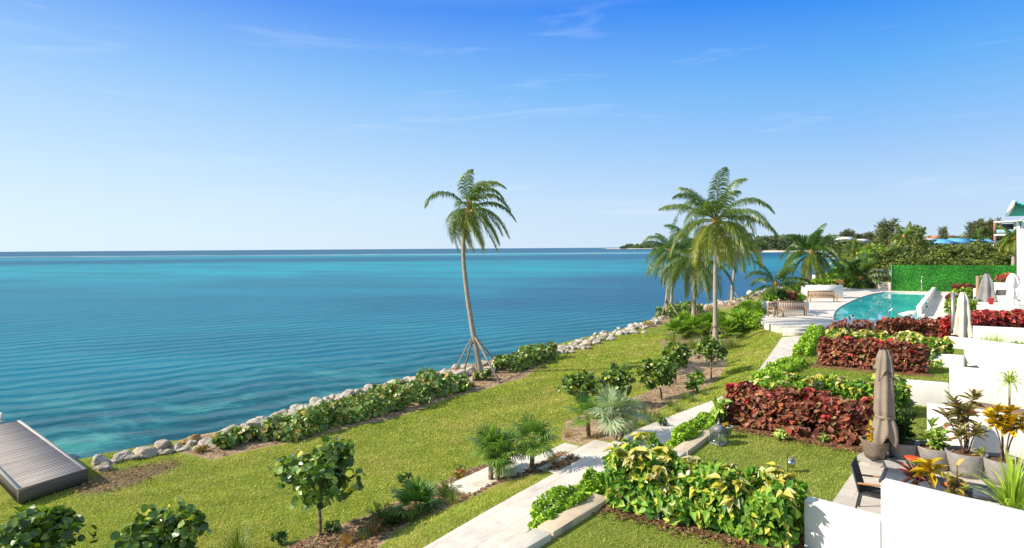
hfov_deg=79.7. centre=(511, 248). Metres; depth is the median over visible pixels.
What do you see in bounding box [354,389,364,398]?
boulder
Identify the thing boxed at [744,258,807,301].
coconut palm
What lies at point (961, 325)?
closed umbrella
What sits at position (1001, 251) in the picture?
coastal bush
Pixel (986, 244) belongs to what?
coastal bush
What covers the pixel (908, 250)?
coastal bush
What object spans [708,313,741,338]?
fan palm
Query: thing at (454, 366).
boulder
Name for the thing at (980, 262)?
coastal bush
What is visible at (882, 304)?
pool water
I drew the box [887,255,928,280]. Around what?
coastal bush
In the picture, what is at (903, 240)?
coconut palm
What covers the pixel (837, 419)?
copper hedge
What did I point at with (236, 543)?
grass tuft
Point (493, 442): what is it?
fan palm
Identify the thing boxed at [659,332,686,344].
grass mound
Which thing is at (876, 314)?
pool rail
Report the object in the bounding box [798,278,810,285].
planter shrub
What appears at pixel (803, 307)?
wooden bench
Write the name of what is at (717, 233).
coconut palm
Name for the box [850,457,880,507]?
dining chair
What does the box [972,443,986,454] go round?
pale plant
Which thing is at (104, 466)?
boulder
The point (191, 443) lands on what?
boulder
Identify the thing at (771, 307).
wooden armchair
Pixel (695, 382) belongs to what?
croton
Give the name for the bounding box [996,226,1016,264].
coconut palm
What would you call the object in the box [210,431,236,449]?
sea grape shrub
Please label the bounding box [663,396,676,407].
grass tuft
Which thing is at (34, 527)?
sea grape tree
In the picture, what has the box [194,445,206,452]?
dry shrub
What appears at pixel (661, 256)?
coconut palm
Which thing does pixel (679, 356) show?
sea grape tree
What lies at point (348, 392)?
boulder
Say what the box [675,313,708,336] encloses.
fan palm
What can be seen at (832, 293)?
wooden bench
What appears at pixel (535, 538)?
stone curb
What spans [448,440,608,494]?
stone path
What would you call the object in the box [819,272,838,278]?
coastal bush
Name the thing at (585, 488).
hedge
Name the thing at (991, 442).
garden wall
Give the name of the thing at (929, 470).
croton
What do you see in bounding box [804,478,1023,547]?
garden wall
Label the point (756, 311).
green hedge
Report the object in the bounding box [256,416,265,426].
boulder
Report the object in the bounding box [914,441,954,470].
plant pot
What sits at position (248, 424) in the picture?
boulder
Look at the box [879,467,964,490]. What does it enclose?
patio table
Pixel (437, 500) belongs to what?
grass tuft
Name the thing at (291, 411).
boulder
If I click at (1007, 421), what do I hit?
golden shrub
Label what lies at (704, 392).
grass tuft
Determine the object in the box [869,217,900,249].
casuarina tree
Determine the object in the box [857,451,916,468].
umbrella plinth
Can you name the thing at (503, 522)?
path
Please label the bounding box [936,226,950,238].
casuarina tree
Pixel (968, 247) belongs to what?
coastal bush
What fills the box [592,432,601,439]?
grass tuft
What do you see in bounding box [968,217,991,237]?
casuarina tree
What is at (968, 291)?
banded hedge
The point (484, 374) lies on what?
sea grape shrub
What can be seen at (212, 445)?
boulder
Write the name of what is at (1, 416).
mooring post
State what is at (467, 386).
sea grape shrub
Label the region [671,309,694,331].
fan palm
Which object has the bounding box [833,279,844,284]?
planter shrub
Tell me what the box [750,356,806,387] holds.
hedge
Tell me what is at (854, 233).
casuarina tree
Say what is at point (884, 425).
closed umbrella
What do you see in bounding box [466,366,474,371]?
boulder
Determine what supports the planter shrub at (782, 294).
in the planter box at (764, 304)
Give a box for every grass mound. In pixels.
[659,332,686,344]
[678,334,700,348]
[723,334,747,348]
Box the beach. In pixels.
[710,249,825,251]
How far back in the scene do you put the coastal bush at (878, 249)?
94.36 m
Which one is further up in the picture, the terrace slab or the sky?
the sky
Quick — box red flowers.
[994,272,1019,282]
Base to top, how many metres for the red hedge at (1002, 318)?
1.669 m
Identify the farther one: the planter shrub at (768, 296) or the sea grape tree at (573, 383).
the planter shrub at (768, 296)
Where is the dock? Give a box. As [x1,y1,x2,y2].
[0,420,87,502]
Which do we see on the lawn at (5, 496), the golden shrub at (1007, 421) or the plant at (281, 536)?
the plant at (281, 536)
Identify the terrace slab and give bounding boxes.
[972,302,1023,311]
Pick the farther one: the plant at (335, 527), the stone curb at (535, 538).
the plant at (335, 527)
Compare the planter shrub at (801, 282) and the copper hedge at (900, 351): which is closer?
the copper hedge at (900, 351)
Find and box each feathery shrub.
[979,332,1014,341]
[981,333,999,341]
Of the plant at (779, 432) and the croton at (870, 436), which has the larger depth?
the plant at (779, 432)
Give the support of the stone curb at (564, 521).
on the lawn at (5, 496)
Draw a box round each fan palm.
[384,475,444,518]
[464,421,524,480]
[506,410,561,469]
[562,390,605,437]
[586,384,652,440]
[656,317,690,339]
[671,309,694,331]
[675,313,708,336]
[691,310,720,333]
[706,306,725,318]
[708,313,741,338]
[726,308,757,333]
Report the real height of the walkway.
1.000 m
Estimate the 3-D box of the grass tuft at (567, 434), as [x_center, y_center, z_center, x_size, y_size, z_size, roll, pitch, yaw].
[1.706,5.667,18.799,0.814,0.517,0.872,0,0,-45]
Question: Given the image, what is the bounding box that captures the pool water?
[834,293,925,319]
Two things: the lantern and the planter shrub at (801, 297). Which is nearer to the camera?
the lantern
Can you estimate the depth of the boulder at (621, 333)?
41.15 m
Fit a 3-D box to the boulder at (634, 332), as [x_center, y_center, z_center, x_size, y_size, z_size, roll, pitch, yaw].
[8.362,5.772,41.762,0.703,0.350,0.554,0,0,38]
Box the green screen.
[890,264,1016,291]
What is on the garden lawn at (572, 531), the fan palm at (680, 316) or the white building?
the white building
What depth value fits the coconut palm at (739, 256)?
65.45 m
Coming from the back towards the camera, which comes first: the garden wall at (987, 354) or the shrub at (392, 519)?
the garden wall at (987, 354)
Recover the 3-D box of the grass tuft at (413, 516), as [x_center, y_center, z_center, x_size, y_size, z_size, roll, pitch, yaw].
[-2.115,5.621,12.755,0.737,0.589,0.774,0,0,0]
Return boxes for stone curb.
[499,528,550,547]
[537,493,607,538]
[674,428,717,454]
[675,450,685,458]
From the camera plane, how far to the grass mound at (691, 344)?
35.53 m
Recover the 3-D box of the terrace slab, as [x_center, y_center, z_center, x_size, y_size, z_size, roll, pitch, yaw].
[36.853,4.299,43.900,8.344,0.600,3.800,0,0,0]
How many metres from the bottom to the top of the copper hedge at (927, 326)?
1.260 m
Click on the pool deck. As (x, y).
(821, 311)
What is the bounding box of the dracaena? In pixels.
[987,365,1023,406]
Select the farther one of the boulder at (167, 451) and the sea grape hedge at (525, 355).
the sea grape hedge at (525, 355)
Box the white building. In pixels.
[1006,201,1023,303]
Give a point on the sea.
(103, 352)
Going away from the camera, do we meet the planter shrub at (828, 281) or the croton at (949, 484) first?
the croton at (949, 484)
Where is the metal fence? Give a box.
[869,269,890,281]
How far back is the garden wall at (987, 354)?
24.84 m
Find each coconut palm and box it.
[424,169,516,383]
[637,214,691,317]
[645,228,704,313]
[656,224,740,315]
[658,167,778,340]
[718,222,769,301]
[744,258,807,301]
[779,223,841,281]
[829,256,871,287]
[835,251,890,288]
[839,238,861,257]
[862,240,912,281]
[889,226,920,248]
[896,221,926,248]
[910,227,935,248]
[965,227,993,246]
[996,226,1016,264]
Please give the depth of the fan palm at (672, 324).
39.22 m
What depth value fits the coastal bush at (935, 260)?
78.56 m
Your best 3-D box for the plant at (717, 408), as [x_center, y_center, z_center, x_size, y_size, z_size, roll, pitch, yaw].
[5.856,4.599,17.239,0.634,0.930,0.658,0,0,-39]
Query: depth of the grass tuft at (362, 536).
12.28 m
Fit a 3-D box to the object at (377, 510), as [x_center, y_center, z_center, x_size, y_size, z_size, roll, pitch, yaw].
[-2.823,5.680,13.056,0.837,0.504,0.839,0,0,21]
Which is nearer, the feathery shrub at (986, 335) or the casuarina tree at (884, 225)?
the feathery shrub at (986, 335)
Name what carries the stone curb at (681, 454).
on the lawn at (5, 496)
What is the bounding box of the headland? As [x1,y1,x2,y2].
[601,243,693,248]
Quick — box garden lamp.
[787,453,794,470]
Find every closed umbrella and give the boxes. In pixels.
[870,348,898,459]
[949,291,972,337]
[974,273,997,301]
[1006,273,1019,305]
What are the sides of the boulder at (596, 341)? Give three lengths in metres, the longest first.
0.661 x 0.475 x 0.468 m
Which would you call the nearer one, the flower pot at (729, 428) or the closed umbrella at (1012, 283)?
the flower pot at (729, 428)
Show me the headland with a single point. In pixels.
(629, 245)
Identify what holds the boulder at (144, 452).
on the lawn at (5, 496)
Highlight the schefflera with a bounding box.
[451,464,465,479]
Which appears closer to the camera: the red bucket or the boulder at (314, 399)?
the boulder at (314, 399)
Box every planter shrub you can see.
[764,292,778,301]
[771,288,788,300]
[785,290,799,300]
[794,293,806,300]
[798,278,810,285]
[810,278,822,284]
[822,279,834,284]
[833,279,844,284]
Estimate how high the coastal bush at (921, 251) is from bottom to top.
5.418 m
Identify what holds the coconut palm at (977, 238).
on the lawn at (5, 496)
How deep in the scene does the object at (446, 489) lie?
14.13 m
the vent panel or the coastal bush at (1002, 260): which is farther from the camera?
the coastal bush at (1002, 260)
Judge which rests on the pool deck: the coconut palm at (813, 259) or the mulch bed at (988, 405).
the coconut palm at (813, 259)
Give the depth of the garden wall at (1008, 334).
29.07 m
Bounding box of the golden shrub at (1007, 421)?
[982,402,1023,460]
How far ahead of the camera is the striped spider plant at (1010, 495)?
9.24 m
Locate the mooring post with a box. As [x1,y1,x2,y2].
[0,412,5,421]
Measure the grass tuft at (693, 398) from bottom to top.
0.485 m
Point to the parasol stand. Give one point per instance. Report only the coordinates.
(888, 457)
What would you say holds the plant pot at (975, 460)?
on the patio
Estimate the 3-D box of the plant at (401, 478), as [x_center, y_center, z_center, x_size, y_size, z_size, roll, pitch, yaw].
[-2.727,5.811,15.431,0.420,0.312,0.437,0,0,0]
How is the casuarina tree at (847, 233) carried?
on the lawn at (5, 496)
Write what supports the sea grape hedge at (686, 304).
on the lawn at (5, 496)
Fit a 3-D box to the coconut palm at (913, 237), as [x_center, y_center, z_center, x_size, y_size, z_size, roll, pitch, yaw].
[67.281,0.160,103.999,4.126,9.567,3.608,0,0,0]
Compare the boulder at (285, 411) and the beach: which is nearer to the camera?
the boulder at (285, 411)
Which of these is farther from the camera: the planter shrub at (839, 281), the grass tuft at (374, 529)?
the planter shrub at (839, 281)
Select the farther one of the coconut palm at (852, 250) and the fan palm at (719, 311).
the coconut palm at (852, 250)
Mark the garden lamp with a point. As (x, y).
(790, 462)
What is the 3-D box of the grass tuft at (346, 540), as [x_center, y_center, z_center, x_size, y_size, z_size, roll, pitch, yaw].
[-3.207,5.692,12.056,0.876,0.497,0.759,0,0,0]
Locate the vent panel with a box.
[996,290,1006,294]
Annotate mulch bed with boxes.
[601,493,804,547]
[716,420,862,452]
[811,363,932,377]
[965,401,1023,415]
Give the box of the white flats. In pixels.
[993,220,1018,246]
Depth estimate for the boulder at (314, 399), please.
22.75 m
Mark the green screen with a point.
(941, 278)
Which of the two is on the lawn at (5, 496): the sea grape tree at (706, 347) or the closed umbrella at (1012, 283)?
the sea grape tree at (706, 347)
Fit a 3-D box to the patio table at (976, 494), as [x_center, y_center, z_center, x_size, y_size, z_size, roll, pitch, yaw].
[8.410,4.667,11.037,0.750,0.622,0.750,0,0,38]
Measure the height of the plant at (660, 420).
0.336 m
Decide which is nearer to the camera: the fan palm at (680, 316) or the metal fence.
the fan palm at (680, 316)
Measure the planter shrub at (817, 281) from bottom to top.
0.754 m
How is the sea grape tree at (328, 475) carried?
on the lawn at (5, 496)
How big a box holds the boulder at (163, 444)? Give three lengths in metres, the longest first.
0.747 x 0.490 x 0.445 m
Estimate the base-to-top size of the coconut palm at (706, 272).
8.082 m
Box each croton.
[684,368,706,393]
[864,415,873,441]
[908,458,948,488]
[939,458,970,497]
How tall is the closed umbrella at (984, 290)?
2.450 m
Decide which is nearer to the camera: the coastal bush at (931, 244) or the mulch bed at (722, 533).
the mulch bed at (722, 533)
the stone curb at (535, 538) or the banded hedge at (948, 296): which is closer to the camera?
the stone curb at (535, 538)
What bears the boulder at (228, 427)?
on the lawn at (5, 496)
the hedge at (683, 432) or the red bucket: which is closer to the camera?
the hedge at (683, 432)
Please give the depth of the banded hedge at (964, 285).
60.28 m
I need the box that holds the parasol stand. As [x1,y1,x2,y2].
[871,455,902,462]
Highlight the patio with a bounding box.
[832,440,1023,513]
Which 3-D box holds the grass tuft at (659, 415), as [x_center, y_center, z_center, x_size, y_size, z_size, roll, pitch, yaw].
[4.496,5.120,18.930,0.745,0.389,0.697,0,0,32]
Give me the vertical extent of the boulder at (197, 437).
0.340 m
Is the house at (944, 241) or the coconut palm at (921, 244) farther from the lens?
the house at (944, 241)
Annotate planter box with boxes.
[761,300,808,313]
[801,284,842,298]
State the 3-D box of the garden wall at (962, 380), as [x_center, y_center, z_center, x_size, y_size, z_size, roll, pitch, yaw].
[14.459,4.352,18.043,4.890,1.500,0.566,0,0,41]
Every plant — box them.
[270,530,287,545]
[323,520,340,532]
[396,472,412,483]
[657,417,667,425]
[710,396,732,422]
[772,426,789,440]
[818,433,829,441]
[894,399,921,444]
[904,455,919,465]
[960,445,1023,510]
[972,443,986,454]
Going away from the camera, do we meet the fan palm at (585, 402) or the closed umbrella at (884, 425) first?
the closed umbrella at (884, 425)
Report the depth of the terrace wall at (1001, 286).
46.87 m
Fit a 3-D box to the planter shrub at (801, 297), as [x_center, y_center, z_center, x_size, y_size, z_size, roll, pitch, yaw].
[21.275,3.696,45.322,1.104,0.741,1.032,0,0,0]
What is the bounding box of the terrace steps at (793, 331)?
[782,328,806,335]
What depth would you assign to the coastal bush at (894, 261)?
80.19 m
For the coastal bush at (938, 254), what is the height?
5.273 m
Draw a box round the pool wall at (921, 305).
[899,287,935,314]
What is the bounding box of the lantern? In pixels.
[708,418,728,446]
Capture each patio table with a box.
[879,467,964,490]
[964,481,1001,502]
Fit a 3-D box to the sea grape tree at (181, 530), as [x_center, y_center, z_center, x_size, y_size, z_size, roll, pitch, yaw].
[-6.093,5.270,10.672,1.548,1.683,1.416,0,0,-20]
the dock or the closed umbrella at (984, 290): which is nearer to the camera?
the dock
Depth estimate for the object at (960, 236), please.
185.87 m
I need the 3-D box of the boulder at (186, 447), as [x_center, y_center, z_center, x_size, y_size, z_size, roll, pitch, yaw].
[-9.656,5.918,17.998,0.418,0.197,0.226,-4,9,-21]
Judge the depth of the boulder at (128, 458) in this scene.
17.23 m
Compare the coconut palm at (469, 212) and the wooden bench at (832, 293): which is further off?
the wooden bench at (832, 293)
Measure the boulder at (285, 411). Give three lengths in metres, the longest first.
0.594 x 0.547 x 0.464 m
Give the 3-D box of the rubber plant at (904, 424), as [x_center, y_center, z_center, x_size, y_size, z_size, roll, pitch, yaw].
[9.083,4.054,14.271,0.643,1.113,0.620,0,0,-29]
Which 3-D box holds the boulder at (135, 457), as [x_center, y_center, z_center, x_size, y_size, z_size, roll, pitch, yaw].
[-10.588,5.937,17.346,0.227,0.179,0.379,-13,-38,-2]
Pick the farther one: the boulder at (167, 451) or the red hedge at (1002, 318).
the red hedge at (1002, 318)
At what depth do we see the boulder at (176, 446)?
18.02 m
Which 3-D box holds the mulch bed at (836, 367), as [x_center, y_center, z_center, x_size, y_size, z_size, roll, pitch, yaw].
[14.499,4.921,24.918,4.203,0.050,1.192,0,0,31]
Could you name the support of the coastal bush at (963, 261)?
on the lawn at (5, 496)
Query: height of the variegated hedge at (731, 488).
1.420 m
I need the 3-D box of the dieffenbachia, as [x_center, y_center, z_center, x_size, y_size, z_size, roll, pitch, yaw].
[9.576,4.214,13.867,0.759,0.790,0.630,0,0,0]
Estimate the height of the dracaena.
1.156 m
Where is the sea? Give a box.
[0,248,842,458]
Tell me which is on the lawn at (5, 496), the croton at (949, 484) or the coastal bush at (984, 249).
the coastal bush at (984, 249)
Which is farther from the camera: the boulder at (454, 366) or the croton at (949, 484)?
the boulder at (454, 366)
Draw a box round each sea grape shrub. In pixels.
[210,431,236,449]
[228,426,252,444]
[248,422,272,441]
[458,382,471,391]
[473,368,491,380]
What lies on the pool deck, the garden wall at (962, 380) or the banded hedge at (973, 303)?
the banded hedge at (973, 303)
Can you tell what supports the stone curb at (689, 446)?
on the lawn at (5, 496)
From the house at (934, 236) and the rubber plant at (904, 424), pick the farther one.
the house at (934, 236)
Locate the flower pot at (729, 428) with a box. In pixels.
[722,424,732,437]
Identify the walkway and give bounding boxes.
[924,296,945,319]
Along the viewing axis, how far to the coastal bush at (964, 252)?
88.48 m
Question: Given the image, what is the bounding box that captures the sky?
[0,0,1023,251]
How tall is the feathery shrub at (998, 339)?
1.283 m
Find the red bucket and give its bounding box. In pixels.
[988,296,993,304]
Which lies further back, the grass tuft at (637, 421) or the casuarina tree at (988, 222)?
the casuarina tree at (988, 222)
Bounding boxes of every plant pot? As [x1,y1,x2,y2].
[860,436,889,459]
[887,437,919,459]
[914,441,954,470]
[945,446,988,478]
[981,452,1023,486]
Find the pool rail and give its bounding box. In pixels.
[867,309,877,319]
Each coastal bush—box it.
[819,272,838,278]
[825,237,858,260]
[835,248,863,261]
[835,252,871,268]
[836,239,863,253]
[854,243,885,255]
[863,248,907,274]
[872,250,918,281]
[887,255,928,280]
[896,243,930,255]
[911,247,937,258]
[917,240,940,250]
[920,253,955,264]
[923,249,957,259]
[929,242,958,251]
[932,243,990,261]
[934,261,963,264]
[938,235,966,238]
[941,256,978,264]
[956,259,997,265]
[958,244,979,249]
[965,240,998,248]
[970,246,1011,259]
[983,248,1016,259]
[985,255,1016,265]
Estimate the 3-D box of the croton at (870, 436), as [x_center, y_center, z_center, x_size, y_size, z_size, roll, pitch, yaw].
[8.439,4.215,14.214,0.500,0.736,0.430,0,0,0]
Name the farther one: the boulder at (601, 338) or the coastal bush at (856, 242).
the coastal bush at (856, 242)
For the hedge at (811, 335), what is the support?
on the lawn at (5, 496)
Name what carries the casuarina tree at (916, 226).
on the lawn at (5, 496)
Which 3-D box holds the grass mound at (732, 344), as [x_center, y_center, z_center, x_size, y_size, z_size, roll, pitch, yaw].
[12.808,5.716,35.870,2.497,1.671,2.442,0,0,0]
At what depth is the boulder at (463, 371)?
27.91 m
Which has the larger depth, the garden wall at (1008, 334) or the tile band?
the tile band
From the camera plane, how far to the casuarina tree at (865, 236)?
329.18 m
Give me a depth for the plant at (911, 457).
13.64 m
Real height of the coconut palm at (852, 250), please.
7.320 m
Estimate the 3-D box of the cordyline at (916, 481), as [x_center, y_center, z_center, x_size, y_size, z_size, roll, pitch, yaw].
[6.690,3.837,10.232,0.483,0.603,0.543,0,0,26]
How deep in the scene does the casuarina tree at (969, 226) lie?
180.03 m
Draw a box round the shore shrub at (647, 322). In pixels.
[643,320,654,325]
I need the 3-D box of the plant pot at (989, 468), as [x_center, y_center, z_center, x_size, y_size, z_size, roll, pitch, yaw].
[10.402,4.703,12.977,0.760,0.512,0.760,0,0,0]
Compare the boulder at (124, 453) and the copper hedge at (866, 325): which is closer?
the boulder at (124, 453)
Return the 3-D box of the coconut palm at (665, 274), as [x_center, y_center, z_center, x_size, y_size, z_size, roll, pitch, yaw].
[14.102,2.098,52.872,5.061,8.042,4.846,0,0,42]
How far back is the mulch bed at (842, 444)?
15.84 m
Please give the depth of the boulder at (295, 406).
22.17 m
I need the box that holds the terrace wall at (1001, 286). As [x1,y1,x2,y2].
[973,282,1020,301]
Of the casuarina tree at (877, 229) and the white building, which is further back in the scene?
the casuarina tree at (877, 229)
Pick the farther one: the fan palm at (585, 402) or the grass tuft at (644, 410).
the grass tuft at (644, 410)
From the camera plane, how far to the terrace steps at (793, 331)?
36.80 m
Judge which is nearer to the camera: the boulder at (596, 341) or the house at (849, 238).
the boulder at (596, 341)
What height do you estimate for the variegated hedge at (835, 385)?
1.275 m
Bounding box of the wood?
[749,233,894,249]
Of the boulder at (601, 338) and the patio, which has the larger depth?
the boulder at (601, 338)
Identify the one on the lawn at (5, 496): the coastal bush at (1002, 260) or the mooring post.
the coastal bush at (1002, 260)
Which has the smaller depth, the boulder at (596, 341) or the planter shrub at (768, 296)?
the boulder at (596, 341)
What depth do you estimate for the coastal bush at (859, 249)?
163.81 m
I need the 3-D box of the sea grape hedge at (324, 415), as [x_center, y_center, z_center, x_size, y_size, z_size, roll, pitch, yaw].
[-4.859,5.442,22.524,2.141,1.114,9.077,0,0,35]
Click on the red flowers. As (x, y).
(1005, 275)
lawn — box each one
[0,276,889,547]
[540,329,972,547]
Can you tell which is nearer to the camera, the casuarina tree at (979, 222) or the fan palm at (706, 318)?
the fan palm at (706, 318)
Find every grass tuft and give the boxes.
[215,524,265,547]
[329,524,361,547]
[350,514,387,534]
[354,524,375,540]
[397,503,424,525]
[426,491,447,506]
[441,486,462,504]
[542,453,564,463]
[561,426,576,437]
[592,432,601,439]
[629,413,649,426]
[630,403,656,420]
[643,409,657,421]
[653,409,666,418]
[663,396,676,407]
[668,401,682,411]
[678,388,691,399]
[682,393,701,402]
[699,387,709,396]
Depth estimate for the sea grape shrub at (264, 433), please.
18.79 m
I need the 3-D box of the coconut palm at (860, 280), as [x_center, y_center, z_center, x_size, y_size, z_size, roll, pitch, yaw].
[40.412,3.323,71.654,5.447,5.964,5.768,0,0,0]
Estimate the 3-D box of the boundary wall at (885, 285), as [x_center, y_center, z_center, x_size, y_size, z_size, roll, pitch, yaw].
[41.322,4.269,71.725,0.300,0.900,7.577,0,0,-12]
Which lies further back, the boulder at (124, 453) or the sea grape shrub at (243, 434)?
the sea grape shrub at (243, 434)
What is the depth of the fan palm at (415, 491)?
13.27 m
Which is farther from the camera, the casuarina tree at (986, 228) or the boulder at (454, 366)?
the casuarina tree at (986, 228)
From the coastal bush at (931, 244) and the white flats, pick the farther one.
the white flats
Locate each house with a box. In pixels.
[834,237,857,243]
[858,239,870,243]
[926,235,961,238]
[932,239,959,248]
[947,238,973,244]
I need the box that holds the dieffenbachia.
[917,417,953,450]
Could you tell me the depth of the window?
143.88 m
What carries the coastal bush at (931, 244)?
on the lawn at (5, 496)
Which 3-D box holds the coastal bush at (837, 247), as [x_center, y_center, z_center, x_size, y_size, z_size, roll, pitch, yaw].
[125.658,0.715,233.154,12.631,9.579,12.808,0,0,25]
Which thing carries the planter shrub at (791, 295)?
in the planter box at (764, 304)
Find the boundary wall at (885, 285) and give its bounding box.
[868,281,890,289]
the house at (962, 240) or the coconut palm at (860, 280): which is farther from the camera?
the house at (962, 240)
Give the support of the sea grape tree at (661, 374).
on the lawn at (5, 496)
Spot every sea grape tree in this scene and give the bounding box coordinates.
[0,504,96,547]
[107,497,210,547]
[267,435,366,535]
[556,370,605,415]
[598,362,636,394]
[636,358,677,399]
[661,341,692,384]
[692,335,727,378]
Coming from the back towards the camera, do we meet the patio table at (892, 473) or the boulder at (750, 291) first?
the boulder at (750, 291)
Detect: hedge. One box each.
[262,367,468,442]
[492,341,558,372]
[527,467,609,529]
[601,431,811,547]
[654,299,704,317]
[664,411,722,447]
[722,381,874,445]
[726,299,765,332]
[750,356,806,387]
[753,371,912,417]
[791,323,824,356]
[816,335,930,373]
[824,328,955,366]
[827,314,875,333]
[875,314,948,336]
[938,308,1023,337]
[944,297,977,313]
[945,293,958,300]
[951,287,972,298]
[952,283,975,288]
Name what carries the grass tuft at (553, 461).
on the lawn at (5, 496)
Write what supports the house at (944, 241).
on the lawn at (5, 496)
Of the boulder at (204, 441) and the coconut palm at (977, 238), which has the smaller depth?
the boulder at (204, 441)
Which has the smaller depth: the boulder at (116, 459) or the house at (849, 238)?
the boulder at (116, 459)
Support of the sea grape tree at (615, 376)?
on the lawn at (5, 496)
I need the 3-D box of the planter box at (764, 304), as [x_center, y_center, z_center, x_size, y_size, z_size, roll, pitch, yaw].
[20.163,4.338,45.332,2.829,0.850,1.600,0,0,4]
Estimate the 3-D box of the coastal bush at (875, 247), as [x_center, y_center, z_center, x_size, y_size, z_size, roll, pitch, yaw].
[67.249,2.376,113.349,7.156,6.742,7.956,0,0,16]
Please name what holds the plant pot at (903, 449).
on the patio
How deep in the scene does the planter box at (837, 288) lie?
57.23 m
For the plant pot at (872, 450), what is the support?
on the umbrella plinth
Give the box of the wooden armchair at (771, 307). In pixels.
[767,302,784,316]
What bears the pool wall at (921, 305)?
on the pool deck
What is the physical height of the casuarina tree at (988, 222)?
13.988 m
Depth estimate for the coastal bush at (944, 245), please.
110.01 m
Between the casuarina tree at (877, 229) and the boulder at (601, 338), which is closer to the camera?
the boulder at (601, 338)
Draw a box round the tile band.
[834,292,883,314]
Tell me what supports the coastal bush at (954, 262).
on the lawn at (5, 496)
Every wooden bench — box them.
[773,301,806,315]
[807,290,837,301]
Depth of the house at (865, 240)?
270.32 m
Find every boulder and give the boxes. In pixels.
[91,454,110,466]
[96,462,112,472]
[110,457,122,463]
[113,449,132,459]
[124,454,134,460]
[131,454,140,459]
[132,446,158,458]
[154,439,171,449]
[159,449,174,454]
[171,443,182,449]
[175,445,190,451]
[177,434,201,444]
[185,439,196,446]
[198,438,211,446]
[208,443,219,447]
[219,424,236,431]
[240,422,256,426]
[246,418,260,426]
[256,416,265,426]
[270,411,281,415]
[280,409,288,415]
[287,409,297,414]
[290,404,302,409]
[309,397,320,403]
[342,389,353,399]
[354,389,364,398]
[451,364,460,368]
[453,370,466,375]
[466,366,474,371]
[592,339,600,343]
[597,336,605,340]
[616,331,623,335]
[630,330,639,333]
[746,290,757,296]
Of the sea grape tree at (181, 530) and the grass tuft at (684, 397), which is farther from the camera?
the grass tuft at (684, 397)
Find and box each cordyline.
[896,456,928,485]
[932,388,989,453]
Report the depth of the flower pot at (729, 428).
16.14 m
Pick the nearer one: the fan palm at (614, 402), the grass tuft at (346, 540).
the grass tuft at (346, 540)
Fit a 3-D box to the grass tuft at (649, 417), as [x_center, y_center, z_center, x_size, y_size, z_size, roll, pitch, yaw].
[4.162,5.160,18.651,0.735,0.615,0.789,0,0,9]
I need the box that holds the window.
[1002,224,1013,229]
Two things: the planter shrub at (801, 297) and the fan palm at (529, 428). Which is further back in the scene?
the planter shrub at (801, 297)
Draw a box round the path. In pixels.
[423,336,800,547]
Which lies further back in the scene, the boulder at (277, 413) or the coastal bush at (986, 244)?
the coastal bush at (986, 244)
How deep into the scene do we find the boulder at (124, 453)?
17.30 m
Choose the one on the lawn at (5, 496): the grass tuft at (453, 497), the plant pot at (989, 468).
the grass tuft at (453, 497)
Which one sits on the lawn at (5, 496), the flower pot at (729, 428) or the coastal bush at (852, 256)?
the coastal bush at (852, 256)
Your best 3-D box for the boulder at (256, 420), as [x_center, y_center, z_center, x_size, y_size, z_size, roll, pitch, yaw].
[-8.494,5.863,20.248,0.535,0.509,0.504,0,0,30]
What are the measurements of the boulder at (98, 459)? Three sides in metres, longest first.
0.482 x 0.455 x 0.440 m
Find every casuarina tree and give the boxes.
[839,231,846,236]
[841,228,853,237]
[848,231,856,237]
[861,232,872,239]
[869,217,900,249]
[870,224,893,249]
[904,224,931,240]
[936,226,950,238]
[962,222,983,238]
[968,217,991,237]
[982,221,993,236]
[984,217,1002,240]
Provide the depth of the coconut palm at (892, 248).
82.10 m
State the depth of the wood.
737.18 m
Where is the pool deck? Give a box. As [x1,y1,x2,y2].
[759,287,972,332]
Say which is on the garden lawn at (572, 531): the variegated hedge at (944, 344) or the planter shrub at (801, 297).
the variegated hedge at (944, 344)
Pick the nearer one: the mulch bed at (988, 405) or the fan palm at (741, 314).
the mulch bed at (988, 405)
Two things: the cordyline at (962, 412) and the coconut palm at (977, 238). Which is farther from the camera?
the coconut palm at (977, 238)
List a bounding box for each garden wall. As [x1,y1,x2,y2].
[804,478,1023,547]
[906,366,1023,408]
[927,403,1023,458]
[931,338,1023,371]
[948,326,1023,348]
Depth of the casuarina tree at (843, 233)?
329.61 m

